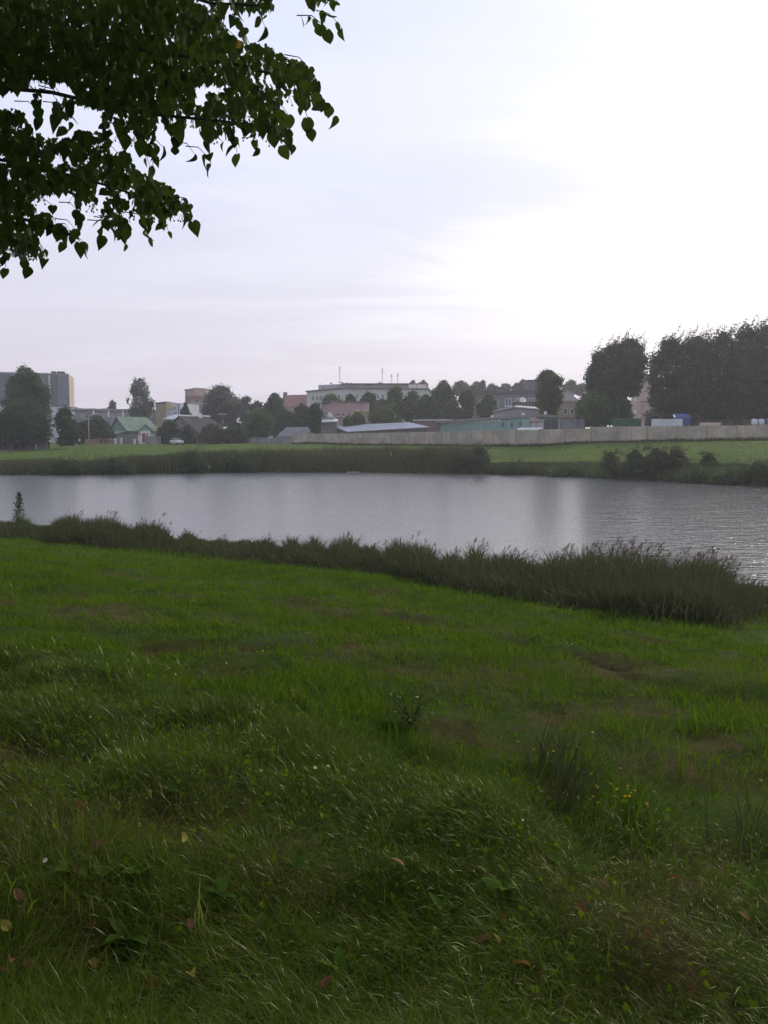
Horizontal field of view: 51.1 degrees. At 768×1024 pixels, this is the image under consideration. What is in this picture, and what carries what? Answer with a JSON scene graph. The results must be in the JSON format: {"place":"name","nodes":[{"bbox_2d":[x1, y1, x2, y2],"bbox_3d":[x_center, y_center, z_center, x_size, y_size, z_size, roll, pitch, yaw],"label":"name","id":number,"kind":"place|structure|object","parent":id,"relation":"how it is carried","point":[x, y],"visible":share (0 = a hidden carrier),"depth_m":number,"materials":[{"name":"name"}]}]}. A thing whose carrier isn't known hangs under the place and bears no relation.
{"place":"outdoors","nodes":[
{"label":"outdoors","id":0,"kind":"place"},
{"bbox_2d":[0,591,767,1023],"bbox_3d":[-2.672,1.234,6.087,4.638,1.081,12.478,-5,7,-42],"label":"long grass","id":1,"kind":"structure","parent":0,"point":[128,998],"depth_m":3.08,"materials":[{"name":"green plant"}]},
{"bbox_2d":[0,440,767,1023],"bbox_3d":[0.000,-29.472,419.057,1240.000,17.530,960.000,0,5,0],"label":"ground","id":2,"kind":"structure","parent":0,"point":[592,452],"depth_m":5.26,"materials":[{"name":"green plant"}]},
{"bbox_2d":[9,492,26,527],"bbox_3d":[-15.646,0.037,34.339,0.749,1.882,0.816,0,5,0],"label":"willow sapling","id":3,"kind":"object","parent":2,"relation":"on","point":[19,505],"visible":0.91,"depth_m":34.30,"materials":[{"name":"green plant"}]},
{"bbox_2d":[0,442,49,449],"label":"grey fence","id":4,"kind":"object","parent":2,"relation":"on","point":[21,446],"visible":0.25,"depth_m":154.66,"materials":[{"name":"concrete"}]},
{"bbox_2d":[0,363,53,415],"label":"linden tree","id":5,"kind":"object","parent":2,"relation":"on","point":[27,382],"visible":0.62,"depth_m":164.73,"materials":[{"name":"green plant"}]},
{"bbox_2d":[0,397,57,449],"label":"maple tree","id":6,"kind":"object","parent":2,"relation":"on","point":[23,421],"visible":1,"depth_m":149.60,"materials":[{"name":"green plant"}]},
{"bbox_2d":[0,371,77,442],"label":"panel block","id":7,"kind":"structure","parent":2,"relation":"on","point":[61,384],"depth_m":256.01,"materials":[{"name":"white paint"}]},
{"bbox_2d":[0,827,77,918],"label":"grass tuft","id":8,"kind":"object","parent":2,"relation":"on","point":[39,866],"visible":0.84,"depth_m":2.93,"materials":[{"name":"green plant"}]},
{"bbox_2d":[41,852,89,879],"bbox_3d":[-1.179,1.335,3.038,0.176,0.062,0.200,0,5,0],"label":"broadleaf weed","id":9,"kind":"object","parent":2,"relation":"on","point":[82,870],"visible":0.66,"depth_m":3.00,"materials":[{"name":"green plant"}]},
{"bbox_2d":[40,449,91,474],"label":"bank bush","id":10,"kind":"object","parent":2,"relation":"on","point":[65,467],"visible":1,"depth_m":101.93,"materials":[{"name":"green plant"}]},
{"bbox_2d":[51,403,81,448],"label":"plum tree","id":11,"kind":"object","parent":2,"relation":"on","point":[68,434],"visible":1,"depth_m":152.35,"materials":[{"name":"green plant"}]},
{"bbox_2d":[78,413,114,442],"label":"lilac bush","id":12,"kind":"object","parent":2,"relation":"on","point":[98,428],"visible":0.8,"depth_m":189.15,"materials":[{"name":"green plant"}]},
{"bbox_2d":[78,860,128,886],"bbox_3d":[-1.070,1.363,3.069,0.135,0.062,0.171,4,7,38],"label":"broadleaf weed","id":13,"kind":"object","parent":2,"relation":"on","point":[95,862],"visible":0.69,"depth_m":3.08,"materials":[{"name":"green plant"}]},
{"bbox_2d":[72,408,155,427],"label":"long building","id":14,"kind":"structure","parent":2,"relation":"on","point":[108,414],"depth_m":237.72,"materials":[{"name":"grey concrete"}]},
{"bbox_2d":[87,448,141,474],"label":"bank bush","id":15,"kind":"object","parent":2,"relation":"on","point":[113,465],"visible":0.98,"depth_m":103.00,"materials":[{"name":"green plant"}]},
{"bbox_2d":[99,912,153,945],"bbox_3d":[-0.901,1.477,2.837,0.186,0.070,0.194,0,5,0],"label":"broadleaf weed","id":16,"kind":"object","parent":2,"relation":"on","point":[109,938],"visible":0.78,"depth_m":2.84,"materials":[{"name":"green plant"}]},
{"bbox_2d":[110,417,157,443],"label":"green roofed house","id":17,"kind":"structure","parent":2,"relation":"on","point":[136,427],"depth_m":193.98,"materials":[{"name":"metal"}]},
{"bbox_2d":[126,376,155,418],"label":"birch tree","id":18,"kind":"object","parent":2,"relation":"on","point":[140,402],"visible":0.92,"depth_m":213.20,"materials":[{"name":"green plant"}]},
{"bbox_2d":[155,419,181,443],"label":"hazel bush","id":19,"kind":"object","parent":2,"relation":"on","point":[167,431],"visible":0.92,"depth_m":184.00,"materials":[{"name":"green plant"}]},
{"bbox_2d":[0,0,344,278],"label":"overhanging linden","id":20,"kind":"object","parent":2,"relation":"on","point":[32,32],"visible":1,"depth_m":3.53,"materials":[{"name":"green plant"}]},
{"bbox_2d":[155,402,198,426],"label":"ochre block","id":21,"kind":"structure","parent":2,"relation":"on","point":[165,410],"depth_m":227.37,"materials":[{"name":"beige concrete"}]},
{"bbox_2d":[181,424,194,443],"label":"hazel bush","id":22,"kind":"object","parent":2,"relation":"on","point":[187,433],"visible":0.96,"depth_m":181.48,"materials":[{"name":"green plant"}]},
{"bbox_2d":[168,444,212,473],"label":"bank bush","id":23,"kind":"object","parent":2,"relation":"on","point":[192,461],"visible":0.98,"depth_m":107.09,"materials":[{"name":"green plant"}]},
{"bbox_2d":[173,413,223,443],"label":"dark roofed house","id":24,"kind":"structure","parent":2,"relation":"on","point":[198,421],"depth_m":187.59,"materials":[{"name":"white paint"}]},
{"bbox_2d":[184,388,215,421],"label":"brick tower","id":25,"kind":"structure","parent":2,"relation":"on","point":[194,396],"depth_m":298.06,"materials":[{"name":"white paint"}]},
{"bbox_2d":[195,423,226,443],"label":"elder bush","id":26,"kind":"object","parent":2,"relation":"on","point":[209,433],"visible":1,"depth_m":173.79,"materials":[{"name":"green plant"}]},
{"bbox_2d":[195,874,236,900],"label":"broadleaf weed","id":27,"kind":"object","parent":2,"relation":"on","point":[223,882],"visible":0.94,"depth_m":3.02,"materials":[{"name":"green plant"}]},
{"bbox_2d":[199,382,250,426],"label":"willow tree","id":28,"kind":"object","parent":2,"relation":"on","point":[216,401],"visible":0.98,"depth_m":209.67,"materials":[{"name":"green plant"}]},
{"bbox_2d":[221,420,249,443],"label":"elder bush","id":29,"kind":"object","parent":2,"relation":"on","point":[235,432],"visible":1,"depth_m":174.68,"materials":[{"name":"green plant"}]},
{"bbox_2d":[213,443,268,472],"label":"bank bush","id":30,"kind":"object","parent":2,"relation":"on","point":[242,463],"visible":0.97,"depth_m":109.41,"materials":[{"name":"green plant"}]},
{"bbox_2d":[212,437,290,443],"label":"old grey fence","id":31,"kind":"object","parent":2,"relation":"on","point":[283,440],"visible":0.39,"depth_m":171.95,"materials":[{"name":"wood"}]},
{"bbox_2d":[241,406,277,437],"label":"walnut tree","id":32,"kind":"object","parent":2,"relation":"on","point":[258,422],"visible":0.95,"depth_m":181.48,"materials":[{"name":"green plant"}]},
{"bbox_2d":[262,392,285,416],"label":"oak tree","id":33,"kind":"object","parent":2,"relation":"on","point":[274,402],"visible":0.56,"depth_m":210.79,"materials":[{"name":"green plant"}]},
{"bbox_2d":[271,409,304,437],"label":"apple tree","id":34,"kind":"object","parent":2,"relation":"on","point":[284,418],"visible":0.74,"depth_m":189.13,"materials":[{"name":"green plant"}]},
{"bbox_2d":[278,853,309,869],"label":"broadleaf weed","id":35,"kind":"object","parent":2,"relation":"on","point":[302,858],"visible":0.91,"depth_m":3.25,"materials":[{"name":"green plant"}]},
{"bbox_2d":[282,392,306,412],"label":"red roofed building","id":36,"kind":"structure","parent":2,"relation":"on","point":[290,402],"depth_m":290.68,"materials":[{"name":"paint"}]},
{"bbox_2d":[276,427,312,437],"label":"slate roof shed","id":37,"kind":"structure","parent":2,"relation":"on","point":[287,431],"depth_m":175.23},
{"bbox_2d":[293,403,308,426],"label":"apple tree","id":38,"kind":"object","parent":2,"relation":"on","point":[301,410],"visible":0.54,"depth_m":192.57,"materials":[{"name":"green plant"}]},
{"bbox_2d":[307,402,323,433],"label":"thuja tree","id":39,"kind":"object","parent":2,"relation":"on","point":[315,421],"visible":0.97,"depth_m":172.23,"materials":[{"name":"green plant"}]},
{"bbox_2d":[320,412,338,433],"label":"gabled cottage","id":40,"kind":"structure","parent":2,"relation":"on","point":[329,425],"depth_m":177.00,"materials":[{"name":"white paint"}]},
{"bbox_2d":[314,945,361,972],"bbox_3d":[-0.154,1.519,2.699,0.101,0.069,0.140,3,6,33],"label":"broadleaf weed","id":41,"kind":"object","parent":2,"relation":"on","point":[338,948],"visible":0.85,"depth_m":2.73,"materials":[{"name":"green plant"}]},
{"bbox_2d":[320,401,369,424],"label":"pink building","id":42,"kind":"structure","parent":2,"relation":"on","point":[339,410],"depth_m":188.04,"materials":[{"name":"paint"}]},
{"bbox_2d":[305,382,430,433],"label":"white institute","id":43,"kind":"structure","parent":2,"relation":"on","point":[342,390],"depth_m":236.19,"materials":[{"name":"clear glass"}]},
{"bbox_2d":[336,422,428,432],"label":"metal shed","id":44,"kind":"structure","parent":2,"relation":"on","point":[402,427],"depth_m":160.65,"materials":[{"name":"silver metal"}]},
{"bbox_2d":[0,513,766,612],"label":"reed bed","id":45,"kind":"object","parent":2,"relation":"on","point":[553,576],"visible":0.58,"depth_m":22.97,"materials":[{"name":"green plant"}]},
{"bbox_2d":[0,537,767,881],"bbox_3d":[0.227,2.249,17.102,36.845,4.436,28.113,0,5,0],"label":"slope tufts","id":46,"kind":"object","parent":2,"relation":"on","point":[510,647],"visible":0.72,"depth_m":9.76,"materials":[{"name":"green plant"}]},
{"bbox_2d":[0,520,767,631],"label":"bank weeds","id":47,"kind":"object","parent":2,"relation":"on","point":[735,608],"visible":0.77,"depth_m":18.44,"materials":[{"name":"green plant"}]},
{"bbox_2d":[0,443,767,485],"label":"reed bed","id":48,"kind":"object","parent":2,"relation":"on","point":[334,459],"visible":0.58,"depth_m":109.44,"materials":[{"name":"green plant"}]},
{"bbox_2d":[366,401,401,423],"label":"willow bush","id":49,"kind":"object","parent":2,"relation":"on","point":[384,414],"visible":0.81,"depth_m":181.16,"materials":[{"name":"green plant"}]},
{"bbox_2d":[0,560,767,1023],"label":"dry thatch","id":50,"kind":"object","parent":2,"relation":"on","point":[124,806],"visible":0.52,"depth_m":3.38,"materials":[{"name":"plant"}]},
{"bbox_2d":[2,439,767,464],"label":"meadow grass","id":51,"kind":"structure","parent":2,"relation":"on","point":[481,446],"depth_m":111.88,"materials":[{"name":"green plant"}]},
{"bbox_2d":[386,384,404,422],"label":"maple tree","id":52,"kind":"object","parent":2,"relation":"on","point":[395,394],"visible":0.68,"depth_m":200.12,"materials":[{"name":"green plant"}]},
{"bbox_2d":[401,390,419,422],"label":"maple tree","id":53,"kind":"object","parent":2,"relation":"on","point":[410,399],"visible":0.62,"depth_m":198.59,"materials":[{"name":"green plant"}]},
{"bbox_2d":[380,671,442,726],"bbox_3d":[0.181,1.351,5.733,0.479,0.371,0.556,0,5,0],"label":"leafy weed","id":54,"kind":"object","parent":2,"relation":"on","point":[403,711],"visible":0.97,"depth_m":5.68,"materials":[{"name":"green plant"}]},
{"bbox_2d":[413,394,439,418],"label":"maple tree","id":55,"kind":"object","parent":2,"relation":"on","point":[424,405],"visible":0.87,"depth_m":195.36,"materials":[{"name":"green plant"}]},
{"bbox_2d":[412,419,451,431],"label":"brown shed","id":56,"kind":"structure","parent":2,"relation":"on","point":[432,425],"depth_m":179.03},
{"bbox_2d":[421,892,461,921],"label":"broadleaf weed","id":57,"kind":"object","parent":2,"relation":"on","point":[434,898],"visible":0.71,"depth_m":3.05,"materials":[{"name":"green plant"}]},
{"bbox_2d":[430,380,457,418],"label":"ash tree","id":58,"kind":"object","parent":2,"relation":"on","point":[443,392],"visible":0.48,"depth_m":200.65,"materials":[{"name":"green plant"}]},
{"bbox_2d":[439,398,465,419],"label":"ash tree","id":59,"kind":"object","parent":2,"relation":"on","point":[452,409],"visible":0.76,"depth_m":191.60,"materials":[{"name":"green plant"}]},
{"bbox_2d":[439,442,471,469],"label":"bank bush","id":60,"kind":"object","parent":2,"relation":"on","point":[454,459],"visible":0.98,"depth_m":106.01,"materials":[{"name":"green plant"}]},
{"bbox_2d":[457,389,475,418],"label":"ash tree","id":61,"kind":"object","parent":2,"relation":"on","point":[466,400],"visible":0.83,"depth_m":195.70,"materials":[{"name":"green plant"}]},
{"bbox_2d":[464,441,492,469],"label":"bank bush","id":62,"kind":"object","parent":2,"relation":"on","point":[478,453],"visible":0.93,"depth_m":105.42,"materials":[{"name":"green plant"}]},
{"bbox_2d":[474,393,498,417],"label":"cherry tree","id":63,"kind":"object","parent":2,"relation":"on","point":[487,405],"visible":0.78,"depth_m":189.43,"materials":[{"name":"green plant"}]},
{"bbox_2d":[436,411,561,431],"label":"teal building","id":64,"kind":"structure","parent":2,"relation":"on","point":[491,423],"depth_m":155.66,"materials":[{"name":"clear paint"}]},
{"bbox_2d":[481,872,523,890],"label":"broadleaf weed","id":65,"kind":"object","parent":2,"relation":"on","point":[498,883],"visible":0.96,"depth_m":3.09,"materials":[{"name":"green plant"}]},
{"bbox_2d":[496,454,529,474],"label":"bank bush","id":66,"kind":"object","parent":2,"relation":"on","point":[510,468],"visible":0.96,"depth_m":102.01,"materials":[{"name":"green plant"}]},
{"bbox_2d":[492,405,538,416],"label":"hall","id":67,"kind":"structure","parent":2,"relation":"on","point":[516,411],"depth_m":164.95,"materials":[{"name":"white metal"}]},
{"bbox_2d":[471,380,573,418],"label":"grey building","id":68,"kind":"structure","parent":2,"relation":"on","point":[506,398],"depth_m":208.13,"materials":[{"name":"white paint"}]},
{"bbox_2d":[291,425,767,445],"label":"concrete fence","id":69,"kind":"object","parent":2,"relation":"on","point":[541,436],"visible":0.73,"depth_m":126.08,"materials":[{"name":"grey concrete"}]},
{"bbox_2d":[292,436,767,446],"bbox_3d":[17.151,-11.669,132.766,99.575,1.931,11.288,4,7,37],"label":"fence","id":70,"kind":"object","parent":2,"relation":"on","point":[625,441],"visible":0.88,"depth_m":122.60,"materials":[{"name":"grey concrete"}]},
{"bbox_2d":[534,367,564,414],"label":"hornbeam tree","id":71,"kind":"object","parent":2,"relation":"on","point":[551,383],"visible":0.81,"depth_m":147.52,"materials":[{"name":"green plant"}]},
{"bbox_2d":[523,716,590,773],"bbox_3d":[1.127,1.478,5.130,0.541,0.326,0.374,0,5,0],"label":"grass tuft","id":72,"kind":"object","parent":2,"relation":"on","point":[545,751],"visible":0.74,"depth_m":5.17,"materials":[{"name":"green plant"}]},
{"bbox_2d":[539,456,589,476],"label":"bank bush","id":73,"kind":"object","parent":2,"relation":"on","point":[561,471],"visible":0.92,"depth_m":97.42,"materials":[{"name":"green plant"}]},
{"bbox_2d":[545,852,588,871],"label":"broadleaf weed","id":74,"kind":"object","parent":2,"relation":"on","point":[553,855],"visible":0.67,"depth_m":3.37,"materials":[{"name":"green plant"}]},
{"bbox_2d":[557,393,577,428],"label":"tan house","id":75,"kind":"structure","parent":2,"relation":"on","point":[567,407],"depth_m":183.46,"materials":[{"name":"paint"}]},
{"bbox_2d":[533,724,629,819],"bbox_3d":[1.129,1.440,4.451,0.468,0.468,0.607,-4,7,-37],"label":"grass tuft","id":76,"kind":"object","parent":2,"relation":"on","point":[560,789],"visible":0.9,"depth_m":4.47,"materials":[{"name":"green plant"}]},
{"bbox_2d":[576,388,615,427],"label":"maple bush","id":77,"kind":"object","parent":2,"relation":"on","point":[596,409],"visible":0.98,"depth_m":134.74,"materials":[{"name":"green plant"}]},
{"bbox_2d":[581,459,612,477],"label":"bank bush","id":78,"kind":"object","parent":2,"relation":"on","point":[595,472],"visible":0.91,"depth_m":94.00,"materials":[{"name":"green plant"}]},
{"bbox_2d":[580,335,634,423],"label":"poplar tree","id":79,"kind":"object","parent":2,"relation":"on","point":[603,371],"visible":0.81,"depth_m":136.76,"materials":[{"name":"green plant"}]},
{"bbox_2d":[597,447,627,471],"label":"bank bush","id":80,"kind":"object","parent":2,"relation":"on","point":[609,458],"visible":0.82,"depth_m":94.13,"materials":[{"name":"green plant"}]},
{"bbox_2d":[610,393,634,425],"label":"maple bush","id":81,"kind":"object","parent":2,"relation":"on","point":[622,409],"visible":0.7,"depth_m":135.90,"materials":[{"name":"green plant"}]},
{"bbox_2d":[612,418,642,426],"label":"green container","id":82,"kind":"object","parent":2,"relation":"on","point":[628,422],"visible":0.42,"depth_m":131.16,"materials":[{"name":"metal"}]},
{"bbox_2d":[612,328,650,397],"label":"poplar tree","id":83,"kind":"object","parent":2,"relation":"on","point":[632,351],"visible":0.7,"depth_m":137.51,"materials":[{"name":"green plant"}]},
{"bbox_2d":[610,440,659,473],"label":"bank bush","id":84,"kind":"object","parent":2,"relation":"on","point":[630,465],"visible":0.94,"depth_m":91.07,"materials":[{"name":"green plant"}]},
{"bbox_2d":[631,376,654,425],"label":"pink house","id":85,"kind":"structure","parent":2,"relation":"on","point":[639,403],"depth_m":173.24,"materials":[{"name":"paint"}]},
{"bbox_2d":[642,442,673,468],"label":"bank bush","id":86,"kind":"object","parent":2,"relation":"on","point":[656,458],"visible":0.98,"depth_m":89.42,"materials":[{"name":"green plant"}]},
{"bbox_2d":[651,419,682,425],"bbox_3d":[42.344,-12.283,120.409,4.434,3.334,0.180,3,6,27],"label":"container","id":87,"kind":"object","parent":2,"relation":"on","point":[665,422],"visible":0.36,"depth_m":120.22,"materials":[{"name":"white metal"}]},
{"bbox_2d":[643,326,694,418],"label":"poplar tree","id":88,"kind":"object","parent":2,"relation":"on","point":[663,392],"visible":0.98,"depth_m":132.33,"materials":[{"name":"green plant"}]},
{"bbox_2d":[665,442,691,467],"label":"bank bush","id":89,"kind":"object","parent":2,"relation":"on","point":[676,457],"visible":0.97,"depth_m":88.20,"materials":[{"name":"green plant"}]},
{"bbox_2d":[676,728,714,784],"bbox_3d":[1.973,1.571,5.147,0.162,0.381,0.214,-4,7,-38],"label":"grass tuft","id":90,"kind":"object","parent":2,"relation":"on","point":[679,755],"visible":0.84,"depth_m":5.18,"materials":[{"name":"green plant"}]},
{"bbox_2d":[674,324,720,425],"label":"poplar tree","id":91,"kind":"object","parent":2,"relation":"on","point":[695,346],"visible":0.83,"depth_m":131.30,"materials":[{"name":"green plant"}]},
{"bbox_2d":[673,456,724,483],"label":"bank bush","id":92,"kind":"object","parent":2,"relation":"on","point":[697,474],"visible":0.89,"depth_m":83.38,"materials":[{"name":"green plant"}]},
{"bbox_2d":[697,450,718,464],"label":"bank bush","id":93,"kind":"object","parent":2,"relation":"on","point":[708,457],"visible":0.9,"depth_m":86.91,"materials":[{"name":"green plant"}]},
{"bbox_2d":[696,323,745,422],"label":"poplar tree","id":94,"kind":"object","parent":2,"relation":"on","point":[720,383],"visible":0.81,"depth_m":130.56,"materials":[{"name":"green plant"}]},
{"bbox_2d":[699,408,747,419],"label":"maple bush","id":95,"kind":"object","parent":2,"relation":"on","point":[713,416],"visible":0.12,"depth_m":138.76,"materials":[{"name":"green plant"}]},
{"bbox_2d":[693,419,757,425],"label":"grey wall","id":96,"kind":"structure","parent":2,"relation":"on","point":[727,422],"depth_m":139.72,"materials":[{"name":"concrete"}]},
{"bbox_2d":[705,458,750,484],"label":"bank bush","id":97,"kind":"object","parent":2,"relation":"on","point":[725,478],"visible":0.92,"depth_m":80.43,"materials":[{"name":"green plant"}]},
{"bbox_2d":[700,779,767,859],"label":"grass tuft","id":98,"kind":"object","parent":2,"relation":"on","point":[742,831],"visible":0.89,"depth_m":4.09,"materials":[{"name":"green plant"}]},
{"bbox_2d":[719,313,767,424],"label":"poplar tree","id":99,"kind":"object","parent":2,"relation":"on","point":[749,357],"visible":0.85,"depth_m":129.55,"materials":[{"name":"green plant"}]},
{"bbox_2d":[730,858,766,883],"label":"broadleaf weed","id":100,"kind":"object","parent":2,"relation":"on","point":[755,863],"visible":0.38,"depth_m":3.71,"materials":[{"name":"green plant"}]},
{"bbox_2d":[737,876,767,897],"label":"broadleaf weed","id":101,"kind":"object","parent":2,"relation":"on","point":[760,882],"visible":0.66,"depth_m":3.40,"materials":[{"name":"green plant"}]},
{"bbox_2d":[744,317,767,423],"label":"poplar tree","id":102,"kind":"object","parent":2,"relation":"on","point":[762,409],"visible":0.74,"depth_m":129.14,"materials":[{"name":"green plant"}]},
{"bbox_2d":[744,457,767,479],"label":"bank bush","id":103,"kind":"object","parent":2,"relation":"on","point":[758,465],"visible":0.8,"depth_m":79.03,"materials":[{"name":"green plant"}]},
{"bbox_2d":[0,472,767,586],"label":"pond water","id":104,"kind":"structure","parent":0,"point":[529,514],"depth_m":53.09,"materials":[{"name":"grey liquid"}]},
{"bbox_2d":[0,0,767,437],"label":"sky","id":105,"kind":"structure","parent":0,"point":[500,191],"materials":[{"name":"white"}]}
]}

